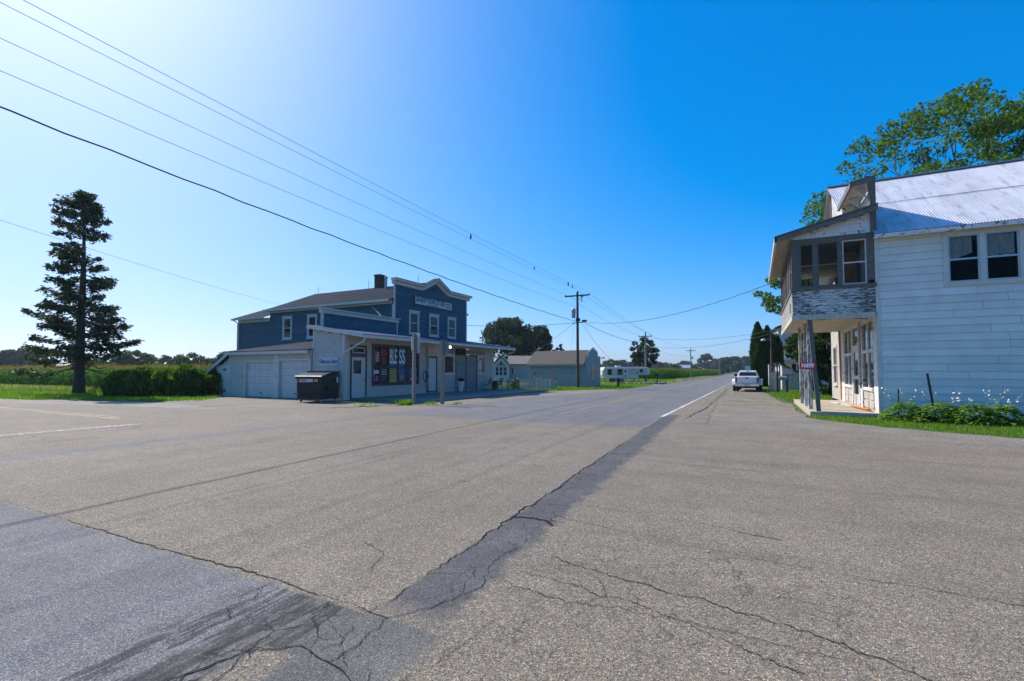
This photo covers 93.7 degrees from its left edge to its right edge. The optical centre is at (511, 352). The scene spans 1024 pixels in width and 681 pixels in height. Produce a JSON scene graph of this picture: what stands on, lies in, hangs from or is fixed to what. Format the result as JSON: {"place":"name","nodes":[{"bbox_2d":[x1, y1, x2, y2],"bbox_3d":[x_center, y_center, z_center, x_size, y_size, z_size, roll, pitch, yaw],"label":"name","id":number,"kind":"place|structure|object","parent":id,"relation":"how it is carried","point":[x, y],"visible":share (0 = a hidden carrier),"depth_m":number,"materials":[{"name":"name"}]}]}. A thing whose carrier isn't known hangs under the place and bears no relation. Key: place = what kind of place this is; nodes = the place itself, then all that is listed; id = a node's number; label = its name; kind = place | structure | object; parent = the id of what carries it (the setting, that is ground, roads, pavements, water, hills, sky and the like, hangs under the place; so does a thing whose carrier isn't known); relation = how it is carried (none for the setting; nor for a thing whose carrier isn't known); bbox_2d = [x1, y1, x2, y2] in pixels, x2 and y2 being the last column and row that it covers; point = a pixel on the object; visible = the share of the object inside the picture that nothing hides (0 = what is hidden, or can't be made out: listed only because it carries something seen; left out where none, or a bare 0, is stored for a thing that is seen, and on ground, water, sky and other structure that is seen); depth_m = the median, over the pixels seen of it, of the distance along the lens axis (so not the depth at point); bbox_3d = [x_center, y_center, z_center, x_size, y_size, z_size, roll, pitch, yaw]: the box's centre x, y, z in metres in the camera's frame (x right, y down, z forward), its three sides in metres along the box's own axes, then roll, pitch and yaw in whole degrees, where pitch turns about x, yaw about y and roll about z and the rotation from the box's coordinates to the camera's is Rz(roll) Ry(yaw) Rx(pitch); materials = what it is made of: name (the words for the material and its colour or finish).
{"place":"outdoors","nodes":[
{"label":"outdoors","id":0,"kind":"place"},
{"bbox_2d":[0,361,212,388],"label":"corn field","id":1,"kind":"structure","parent":0,"point":[92,378],"depth_m":40.43,"materials":[{"name":"green plant"}]},
{"bbox_2d":[0,388,222,401],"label":"lawn grass","id":2,"kind":"structure","parent":0,"point":[23,394],"depth_m":28.71,"materials":[{"name":"plant"}]},
{"bbox_2d":[0,399,233,409],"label":"gravel shoulder","id":3,"kind":"object","parent":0,"point":[136,404],"visible":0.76,"depth_m":23.78},
{"bbox_2d":[168,389,614,409],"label":"driveway","id":4,"kind":"structure","parent":0,"point":[245,403],"depth_m":24.48,"materials":[{"name":"concrete"}]},
{"bbox_2d":[294,371,340,402],"bbox_3d":[-10.087,1.756,24.922,1.711,1.596,1.501,-1,-2,18],"label":"dumpster","id":5,"kind":"object","parent":4,"relation":"on","point":[317,385],"visible":1,"depth_m":24.42,"materials":[{"name":"black metal"}]},
{"bbox_2d":[328,401,393,406],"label":"weeds","id":6,"kind":"object","parent":4,"relation":"on","point":[360,405],"visible":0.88,"depth_m":22.99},
{"bbox_2d":[394,399,413,405],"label":"weeds","id":7,"kind":"object","parent":4,"relation":"on","point":[403,402],"visible":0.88,"depth_m":22.47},
{"bbox_2d":[390,401,462,404],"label":"weeds","id":8,"kind":"object","parent":4,"relation":"on","point":[432,402],"visible":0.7,"depth_m":23.41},
{"bbox_2d":[0,372,1022,437],"bbox_3d":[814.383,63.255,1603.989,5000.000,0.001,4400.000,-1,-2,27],"label":"ground","id":9,"kind":"structure","parent":0,"point":[799,409],"depth_m":24.89,"materials":[{"name":"green plant"}]},
{"bbox_2d":[0,349,18,366],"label":"distant tree","id":10,"kind":"object","parent":9,"relation":"on","point":[7,354],"visible":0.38,"depth_m":147.51,"materials":[{"name":"green plant"}]},
{"bbox_2d":[2,348,57,366],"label":"distant tree","id":11,"kind":"object","parent":9,"relation":"on","point":[18,356],"visible":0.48,"depth_m":148.92,"materials":[{"name":"green plant"}]},
{"bbox_2d":[0,383,101,392],"bbox_3d":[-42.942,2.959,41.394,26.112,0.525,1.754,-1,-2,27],"label":"tall grass","id":12,"kind":"structure","parent":9,"relation":"on","point":[34,387],"depth_m":38.74,"materials":[{"name":"plant"}]},
{"bbox_2d":[10,189,144,393],"bbox_3d":[-30.194,-4.295,33.906,6.785,14.661,6.328,0,-2,4],"label":"spruce tree","id":13,"kind":"object","parent":9,"relation":"on","point":[91,212],"visible":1,"depth_m":33.46,"materials":[{"name":"green plant"}]},
{"bbox_2d":[104,350,139,366],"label":"distant tree","id":14,"kind":"object","parent":9,"relation":"on","point":[127,361],"visible":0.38,"depth_m":121.10,"materials":[{"name":"green plant"}]},
{"bbox_2d":[130,349,155,365],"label":"distant tree","id":15,"kind":"object","parent":9,"relation":"on","point":[142,358],"visible":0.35,"depth_m":126.00,"materials":[{"name":"green plant"}]},
{"bbox_2d":[100,364,206,396],"bbox_3d":[-22.865,1.867,30.531,6.773,2.550,2.502,0,-2,3],"label":"hedge bush","id":16,"kind":"object","parent":9,"relation":"on","point":[145,381],"visible":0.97,"depth_m":29.77,"materials":[{"name":"green plant"}]},
{"bbox_2d":[146,354,164,363],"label":"distant tree","id":17,"kind":"object","parent":9,"relation":"on","point":[153,359],"visible":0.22,"depth_m":149.22,"materials":[{"name":"green plant"}]},
{"bbox_2d":[158,355,173,365],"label":"distant tree","id":18,"kind":"object","parent":9,"relation":"on","point":[163,359],"visible":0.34,"depth_m":139.37,"materials":[{"name":"green plant"}]},
{"bbox_2d":[166,354,188,365],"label":"distant tree","id":19,"kind":"object","parent":9,"relation":"on","point":[178,359],"visible":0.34,"depth_m":129.27,"materials":[{"name":"green plant"}]},
{"bbox_2d":[185,352,206,365],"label":"distant tree","id":20,"kind":"object","parent":9,"relation":"on","point":[199,359],"visible":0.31,"depth_m":133.46,"materials":[{"name":"green plant"}]},
{"bbox_2d":[184,370,222,396],"bbox_3d":[-19.615,1.991,31.140,3.243,2.002,1.951,1,-2,-25],"label":"hedge bush","id":21,"kind":"object","parent":9,"relation":"on","point":[212,380],"visible":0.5,"depth_m":30.73,"materials":[{"name":"green plant"}]},
{"bbox_2d":[208,351,224,364],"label":"distant tree","id":22,"kind":"object","parent":9,"relation":"on","point":[216,358],"visible":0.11,"depth_m":136.65,"materials":[{"name":"green plant"}]},
{"bbox_2d":[205,274,515,400],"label":"country store","id":23,"kind":"structure","parent":9,"relation":"on","point":[360,339],"depth_m":32.92,"materials":[{"name":"white paint"}]},
{"bbox_2d":[216,365,225,395],"bbox_3d":[-18.796,1.791,31.003,1.020,1.960,0.090,-1,-2,27],"label":"door","id":24,"kind":"structure","parent":23,"relation":"in","point":[221,369],"depth_m":30.91,"materials":[{"name":"white paint"}]},
{"bbox_2d":[247,363,272,396],"bbox_3d":[-15.347,1.664,29.340,2.594,2.088,0.100,-1,-2,27],"label":"garage door","id":25,"kind":"structure","parent":23,"relation":"in","point":[259,382],"depth_m":29.37,"materials":[{"name":"white paint"}]},
{"bbox_2d":[282,316,291,339],"bbox_3d":[-18.084,-1.969,38.613,1.200,1.940,0.140,-1,-2,27],"label":"window","id":26,"kind":"structure","parent":23,"relation":"in","point":[287,320],"depth_m":38.66,"materials":[{"name":"white paint"}]},
{"bbox_2d":[281,361,307,397],"bbox_3d":[-12.636,1.571,27.968,2.474,2.168,0.100,-1,-2,27],"label":"garage door","id":27,"kind":"structure","parent":23,"relation":"in","point":[289,369],"depth_m":28.15,"materials":[{"name":"white paint"}]},
{"bbox_2d":[306,314,316,338],"bbox_3d":[-15.556,-2.018,37.331,1.170,1.940,0.140,-1,-2,27],"label":"window","id":28,"kind":"structure","parent":23,"relation":"in","point":[311,318],"depth_m":37.40,"materials":[{"name":"white paint"}]},
{"bbox_2d":[371,344,407,385],"bbox_3d":[-7.468,0.772,29.476,0.100,2.480,3.230,-1,-2,27],"label":"show window","id":29,"kind":"structure","parent":23,"relation":"in","point":[389,362],"depth_m":29.40,"materials":[{"name":"glass"}]},
{"bbox_2d":[408,346,418,384],"bbox_3d":[-6.469,0.848,31.446,0.100,2.480,1.150,-1,-2,27],"label":"show window","id":30,"kind":"structure","parent":23,"relation":"in","point":[409,347],"depth_m":31.26,"materials":[{"name":"glass"}]},
{"bbox_2d":[409,310,419,334],"bbox_3d":[-7.261,-2.198,35.662,0.140,1.830,1.260,-1,-2,27],"label":"window","id":31,"kind":"structure","parent":23,"relation":"in","point":[413,315],"depth_m":35.65,"materials":[{"name":"white paint"}]},
{"bbox_2d":[423,346,427,392],"bbox_3d":[-5.808,1.135,32.370,0.293,3.184,0.624,-1,-2,27],"label":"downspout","id":32,"kind":"object","parent":23,"relation":"hanging from","point":[426,371],"visible":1,"depth_m":32.61,"materials":[{"name":"metal"}]},
{"bbox_2d":[429,313,439,337],"bbox_3d":[-6.148,-2.113,37.855,0.140,1.830,1.340,-1,-2,27],"label":"window","id":33,"kind":"structure","parent":23,"relation":"in","point":[433,318],"depth_m":37.87,"materials":[{"name":"glass"}]},
{"bbox_2d":[444,354,455,374],"bbox_3d":[-4.585,0.902,35.082,0.130,1.510,1.460,-1,-2,27],"label":"window","id":34,"kind":"structure","parent":23,"relation":"in","point":[449,368],"depth_m":35.18,"materials":[{"name":"glass"}]},
{"bbox_2d":[447,316,456,339],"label":"window","id":35,"kind":"structure","parent":23,"relation":"in","point":[451,321],"depth_m":40.09,"materials":[{"name":"glass"}]},
{"bbox_2d":[477,356,485,374],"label":"window","id":36,"kind":"structure","parent":23,"relation":"in","point":[480,359],"depth_m":39.14,"materials":[{"name":"white paint"}]},
{"bbox_2d":[411,333,419,403],"bbox_3d":[-4.752,0.884,23.272,0.166,3.620,0.760,2,-3,-43],"label":"sign post","id":37,"kind":"object","parent":9,"relation":"on","point":[415,343],"visible":0.88,"depth_m":23.20,"materials":[{"name":"grey wood"}]},
{"bbox_2d":[438,340,448,403],"bbox_3d":[-3.391,1.039,23.397,0.758,3.320,0.173,-2,-3,39],"label":"stop sign","id":38,"kind":"object","parent":9,"relation":"on","point":[443,347],"visible":1,"depth_m":23.36,"materials":[{"name":"grey metal"}]},
{"bbox_2d":[351,389,547,402],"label":"porch slab","id":39,"kind":"structure","parent":9,"relation":"on","point":[450,395],"depth_m":29.34,"materials":[{"name":"concrete"}]},
{"bbox_2d":[458,378,464,391],"bbox_3d":[-3.749,2.350,35.197,0.574,1.005,0.492,-1,-2,27],"label":"trash can","id":40,"kind":"object","parent":39,"relation":"on","point":[460,383],"visible":1,"depth_m":35.04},
{"bbox_2d":[479,316,534,366],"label":"yard tree","id":41,"kind":"object","parent":9,"relation":"on","point":[509,332],"visible":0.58,"depth_m":93.18,"materials":[{"name":"green plant"}]},
{"bbox_2d":[498,377,532,388],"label":"picket fence","id":42,"kind":"object","parent":9,"relation":"on","point":[524,383],"visible":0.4,"depth_m":42.33,"materials":[{"name":"wood"}]},
{"bbox_2d":[533,377,541,388],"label":"picket fence","id":43,"kind":"object","parent":9,"relation":"on","point":[536,383],"visible":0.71,"depth_m":41.58,"materials":[{"name":"wood"}]},
{"bbox_2d":[523,325,557,353],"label":"yard tree","id":44,"kind":"object","parent":9,"relation":"on","point":[541,336],"visible":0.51,"depth_m":94.55,"materials":[{"name":"green plant"}]},
{"bbox_2d":[542,378,556,389],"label":"picket fence","id":45,"kind":"object","parent":9,"relation":"on","point":[547,383],"visible":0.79,"depth_m":41.54,"materials":[{"name":"wood"}]},
{"bbox_2d":[526,347,604,386],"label":"blue shed","id":46,"kind":"structure","parent":9,"relation":"on","point":[542,364],"depth_m":48.36,"materials":[{"name":"grey"}]},
{"bbox_2d":[592,365,594,386],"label":"door","id":47,"kind":"structure","parent":46,"relation":"in","point":[593,366],"depth_m":47.78,"materials":[{"name":"white paint"}]},
{"bbox_2d":[501,383,653,390],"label":"lawn grass","id":48,"kind":"structure","parent":9,"relation":"on","point":[614,386],"depth_m":45.35,"materials":[{"name":"plant"}]},
{"bbox_2d":[565,290,589,387],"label":"utility pole","id":49,"kind":"object","parent":9,"relation":"on","point":[574,312],"visible":0.99,"depth_m":44.66,"materials":[{"name":"brown wood"}]},
{"bbox_2d":[0,70,561,301],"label":"overhead wire","id":50,"kind":"object","parent":49,"relation":"attached to","point":[219,163],"visible":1,"depth_m":14.40,"materials":[{"name":"metal"}]},
{"bbox_2d":[0,38,561,292],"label":"overhead wire","id":51,"kind":"object","parent":49,"relation":"attached to","point":[225,142],"visible":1,"depth_m":15.62,"materials":[{"name":"metal"}]},
{"bbox_2d":[0,106,572,320],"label":"overhead wire","id":52,"kind":"object","parent":49,"relation":"attached to","point":[230,196],"visible":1,"depth_m":14.67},
{"bbox_2d":[0,2,576,289],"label":"overhead wire","id":53,"kind":"object","parent":49,"relation":"attached to","point":[209,108],"visible":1,"depth_m":13.98,"materials":[{"name":"metal"}]},
{"bbox_2d":[24,0,576,286],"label":"overhead wire","id":54,"kind":"object","parent":49,"relation":"attached to","point":[233,110],"visible":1,"depth_m":13.64,"materials":[{"name":"metal"}]},
{"bbox_2d":[582,278,784,323],"bbox_3d":[9.322,-2.786,32.966,0.033,1.135,23.771,1,-2,-14],"label":"overhead wire","id":55,"kind":"object","parent":49,"relation":"attached to","point":[699,307],"visible":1,"depth_m":27.19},
{"bbox_2d":[602,359,618,366],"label":"distant tree","id":56,"kind":"object","parent":9,"relation":"on","point":[608,363],"visible":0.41,"depth_m":298.12,"materials":[{"name":"green plant"}]},
{"bbox_2d":[612,360,631,366],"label":"distant tree","id":57,"kind":"object","parent":9,"relation":"on","point":[623,363],"visible":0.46,"depth_m":326.90,"materials":[{"name":"green plant"}]},
{"bbox_2d":[600,366,649,381],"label":"camper trailer","id":58,"kind":"object","parent":9,"relation":"on","point":[614,373],"visible":0.81,"depth_m":66.74,"materials":[{"name":"metal"}]},
{"bbox_2d":[629,337,659,367],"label":"yard tree","id":59,"kind":"object","parent":9,"relation":"on","point":[638,357],"visible":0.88,"depth_m":99.22,"materials":[{"name":"green plant"}]},
{"bbox_2d":[638,332,651,381],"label":"utility pole","id":60,"kind":"object","parent":9,"relation":"on","point":[645,336],"visible":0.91,"depth_m":68.50,"materials":[{"name":"brown wood"}]},
{"bbox_2d":[650,362,669,369],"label":"distant tree","id":61,"kind":"object","parent":9,"relation":"on","point":[659,364],"visible":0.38,"depth_m":318.56,"materials":[{"name":"green plant"}]},
{"bbox_2d":[667,376,713,383],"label":"lawn grass","id":62,"kind":"structure","parent":9,"relation":"on","point":[686,379],"depth_m":85.84,"materials":[{"name":"plant"}]},
{"bbox_2d":[696,353,715,369],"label":"distant tree","id":63,"kind":"object","parent":9,"relation":"on","point":[700,359],"visible":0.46,"depth_m":379.99,"materials":[{"name":"green plant"}]},
{"bbox_2d":[702,359,718,369],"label":"distant tree","id":64,"kind":"object","parent":9,"relation":"on","point":[709,363],"visible":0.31,"depth_m":357.53,"materials":[{"name":"green plant"}]},
{"bbox_2d":[713,356,743,372],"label":"distant tree","id":65,"kind":"object","parent":9,"relation":"on","point":[726,368],"visible":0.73,"depth_m":337.94,"materials":[{"name":"green plant"}]},
{"bbox_2d":[731,356,750,372],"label":"distant tree","id":66,"kind":"object","parent":9,"relation":"on","point":[745,360],"visible":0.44,"depth_m":328.13,"materials":[{"name":"green plant"}]},
{"bbox_2d":[749,321,767,386],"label":"cedar column","id":67,"kind":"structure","parent":9,"relation":"on","point":[757,352],"depth_m":50.32,"materials":[{"name":"green plant"}]},
{"bbox_2d":[761,329,774,370],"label":"yard lamp","id":68,"kind":"object","parent":9,"relation":"on","point":[771,358],"visible":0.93,"depth_m":45.06,"materials":[{"name":"metal"}]},
{"bbox_2d":[763,325,775,386],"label":"cedar column","id":69,"kind":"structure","parent":9,"relation":"on","point":[767,348],"depth_m":50.37,"materials":[{"name":"green plant"}]},
{"bbox_2d":[768,365,780,390],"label":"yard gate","id":70,"kind":"structure","parent":9,"relation":"on","point":[772,378],"depth_m":37.45,"materials":[{"name":"wood"}]},
{"bbox_2d":[774,333,785,364],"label":"cedar column","id":71,"kind":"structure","parent":9,"relation":"on","point":[779,354],"depth_m":50.47,"materials":[{"name":"green plant"}]},
{"bbox_2d":[773,363,799,389],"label":"garden shed","id":72,"kind":"structure","parent":9,"relation":"on","point":[793,383],"depth_m":40.09,"materials":[{"name":"grey"}]},
{"bbox_2d":[785,375,792,389],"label":"door","id":73,"kind":"structure","parent":72,"relation":"in","point":[790,377],"depth_m":40.10,"materials":[{"name":"white paint"}]},
{"bbox_2d":[782,369,792,391],"bbox_3d":[20.712,2.147,36.084,0.720,1.880,0.440,-1,-2,27],"label":"parcel box","id":74,"kind":"object","parent":9,"relation":"on","point":[787,372],"visible":0.86,"depth_m":35.98,"materials":[{"name":"grey metal"}]},
{"bbox_2d":[751,217,829,342],"bbox_3d":[23.199,-3.340,34.165,8.432,12.721,10.140,1,-3,-29],"label":"shade tree","id":75,"kind":"object","parent":9,"relation":"on","point":[770,301],"visible":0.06,"depth_m":35.73,"materials":[{"name":"green plant"}]},
{"bbox_2d":[762,387,834,401],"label":"lawn grass","id":76,"kind":"structure","parent":9,"relation":"on","point":[789,396],"depth_m":31.10,"materials":[{"name":"plant"}]},
{"bbox_2d":[772,325,831,384],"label":"grey house","id":77,"kind":"structure","parent":9,"relation":"on","point":[792,363],"depth_m":55.21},
{"bbox_2d":[783,335,830,368],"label":"bushy tree","id":78,"kind":"object","parent":9,"relation":"on","point":[822,364],"depth_m":40.10,"materials":[{"name":"green plant"}]},
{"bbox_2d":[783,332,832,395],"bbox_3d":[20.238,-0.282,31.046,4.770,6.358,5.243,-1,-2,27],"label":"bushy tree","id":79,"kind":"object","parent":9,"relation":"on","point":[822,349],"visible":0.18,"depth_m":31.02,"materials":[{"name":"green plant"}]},
{"bbox_2d":[768,158,1023,422],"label":"weathered building","id":80,"kind":"structure","parent":9,"relation":"on","point":[916,278],"depth_m":16.53,"materials":[{"name":"white"}]},
{"bbox_2d":[799,362,815,368],"bbox_3d":[10.725,0.481,17.419,0.520,0.250,0.014,1,-1,39],"label":"number sign","id":81,"kind":"object","parent":80,"relation":"attached to","point":[807,365],"visible":1,"depth_m":17.41,"materials":[{"name":"red metal"}]},
{"bbox_2d":[832,345,837,385],"bbox_3d":[17.157,0.704,25.488,0.130,2.150,1.240,-1,-2,27],"label":"window","id":82,"kind":"structure","parent":80,"relation":"in","point":[835,375],"depth_m":25.62,"materials":[{"name":"white paint"}]},
{"bbox_2d":[852,348,858,405],"bbox_3d":[14.530,1.024,20.262,0.100,2.390,1.370,-1,-2,27],"label":"door","id":83,"kind":"structure","parent":80,"relation":"in","point":[855,351],"depth_m":20.43,"materials":[{"name":"white paint"}]},
{"bbox_2d":[942,225,1023,286],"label":"window","id":84,"kind":"structure","parent":80,"relation":"in","point":[988,242],"depth_m":15.40,"materials":[{"name":"white paint"}]},
{"bbox_2d":[799,77,1023,281],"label":"shade tree","id":85,"kind":"object","parent":9,"relation":"on","point":[1014,116],"visible":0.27,"depth_m":28.79,"materials":[{"name":"green plant"}]},
{"bbox_2d":[806,414,1023,437],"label":"lawn grass","id":86,"kind":"structure","parent":9,"relation":"on","point":[1010,431],"depth_m":14.00,"materials":[{"name":"plant"}]},
{"bbox_2d":[877,386,940,420],"bbox_3d":[12.708,1.619,15.490,1.625,1.114,1.236,-1,-2,27],"label":"hosta plant","id":87,"kind":"object","parent":86,"relation":"on","point":[900,405],"visible":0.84,"depth_m":15.42,"materials":[{"name":"green plant"}]},
{"bbox_2d":[904,385,977,424],"bbox_3d":[13.279,1.586,14.900,1.803,1.148,1.386,-1,-2,27],"label":"hosta plant","id":88,"kind":"object","parent":86,"relation":"on","point":[942,408],"visible":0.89,"depth_m":14.78,"materials":[{"name":"green plant"}]},
{"bbox_2d":[937,386,1013,425],"bbox_3d":[13.892,1.563,14.437,1.795,1.147,1.358,-1,-2,27],"label":"hosta plant","id":89,"kind":"object","parent":86,"relation":"on","point":[975,408],"visible":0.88,"depth_m":14.23,"materials":[{"name":"green plant"}]},
{"bbox_2d":[971,385,1023,424],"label":"hosta plant","id":90,"kind":"object","parent":86,"relation":"on","point":[1014,413],"visible":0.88,"depth_m":14.06,"materials":[{"name":"green plant"}]},
{"bbox_2d":[926,373,937,422],"bbox_3d":[13.104,1.466,14.976,0.254,1.628,0.050,-2,-3,42],"label":"fence stake","id":91,"kind":"object","parent":9,"relation":"on","point":[930,390],"visible":0.64,"depth_m":14.99,"materials":[{"name":"black metal"}]},
{"bbox_2d":[946,89,1023,167],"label":"shade tree","id":92,"kind":"object","parent":9,"relation":"on","point":[1006,145],"visible":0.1,"depth_m":31.95,"materials":[{"name":"green plant"}]},
{"bbox_2d":[0,374,1023,680],"bbox_3d":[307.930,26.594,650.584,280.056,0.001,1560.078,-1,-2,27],"label":"road","id":93,"kind":"structure","parent":0,"point":[318,500],"depth_m":4.38,"materials":[{"name":"asphalt"}]},
{"bbox_2d":[0,422,153,436],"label":"road marking","id":94,"kind":"object","parent":93,"relation":"on","point":[67,429],"visible":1,"depth_m":12.87,"materials":[{"name":"paint"}]},
{"bbox_2d":[0,389,1023,680],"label":"road crack","id":95,"kind":"object","parent":93,"relation":"on","point":[490,575],"visible":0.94,"depth_m":3.38,"materials":[{"name":"asphalt"}]},
{"bbox_2d":[510,516,552,525],"bbox_3d":[0.230,1.796,5.156,0.538,0.001,0.158,-1,-3,33],"label":"tar seam","id":96,"kind":"object","parent":93,"relation":"on","point":[549,523],"visible":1,"depth_m":5.20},
{"bbox_2d":[660,386,723,416],"bbox_3d":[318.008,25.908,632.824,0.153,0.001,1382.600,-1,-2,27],"label":"road marking","id":97,"kind":"object","parent":93,"relation":"on","point":[685,405],"visible":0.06,"depth_m":21.56,"materials":[{"name":"white paint"}]},
{"bbox_2d":[0,0,1023,368],"label":"sky","id":98,"kind":"structure","parent":0,"point":[649,158],"materials":[{"name":"blue"}]},
{"bbox_2d":[494,356,531,380],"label":"house","id":99,"kind":"structure","parent":0,"point":[516,367],"depth_m":75.85,"materials":[{"name":"grey"}]},
{"bbox_2d":[601,378,678,383],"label":"lawn grass","id":100,"kind":"structure","parent":0,"point":[642,380],"depth_m":72.11,"materials":[{"name":"plant"}]},
{"bbox_2d":[602,367,724,379],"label":"corn field","id":101,"kind":"structure","parent":0,"point":[671,373],"depth_m":94.98,"materials":[{"name":"green plant"}]},
{"bbox_2d":[706,388,1023,446],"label":"gravel shoulder","id":102,"kind":"object","parent":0,"point":[773,415],"visible":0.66,"depth_m":14.71},
{"bbox_2d":[732,370,762,391],"bbox_3d":[19.347,2.299,39.342,2.192,1.656,6.118,-1,-2,28],"label":"pickup truck","id":103,"kind":"object","parent":102,"relation":"on","point":[747,379],"visible":1,"depth_m":37.24,"materials":[{"name":"white paint"}]},
{"bbox_2d":[722,392,781,405],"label":"weeds","id":104,"kind":"object","parent":102,"relation":"on","point":[751,398],"visible":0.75,"depth_m":27.01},
{"bbox_3d":[-18.630,-3.536,-3.877,2.400,10.570,0.310,-1,-2,27],"label":"utility pole","id":105,"kind":"object","parent":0,"visible":0},
{"bbox_2d":[1,220,279,304],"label":"overhead wire","id":106,"kind":"object","parent":105,"relation":"attached to","point":[124,259],"visible":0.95,"depth_m":23.86,"materials":[{"name":"metal"}]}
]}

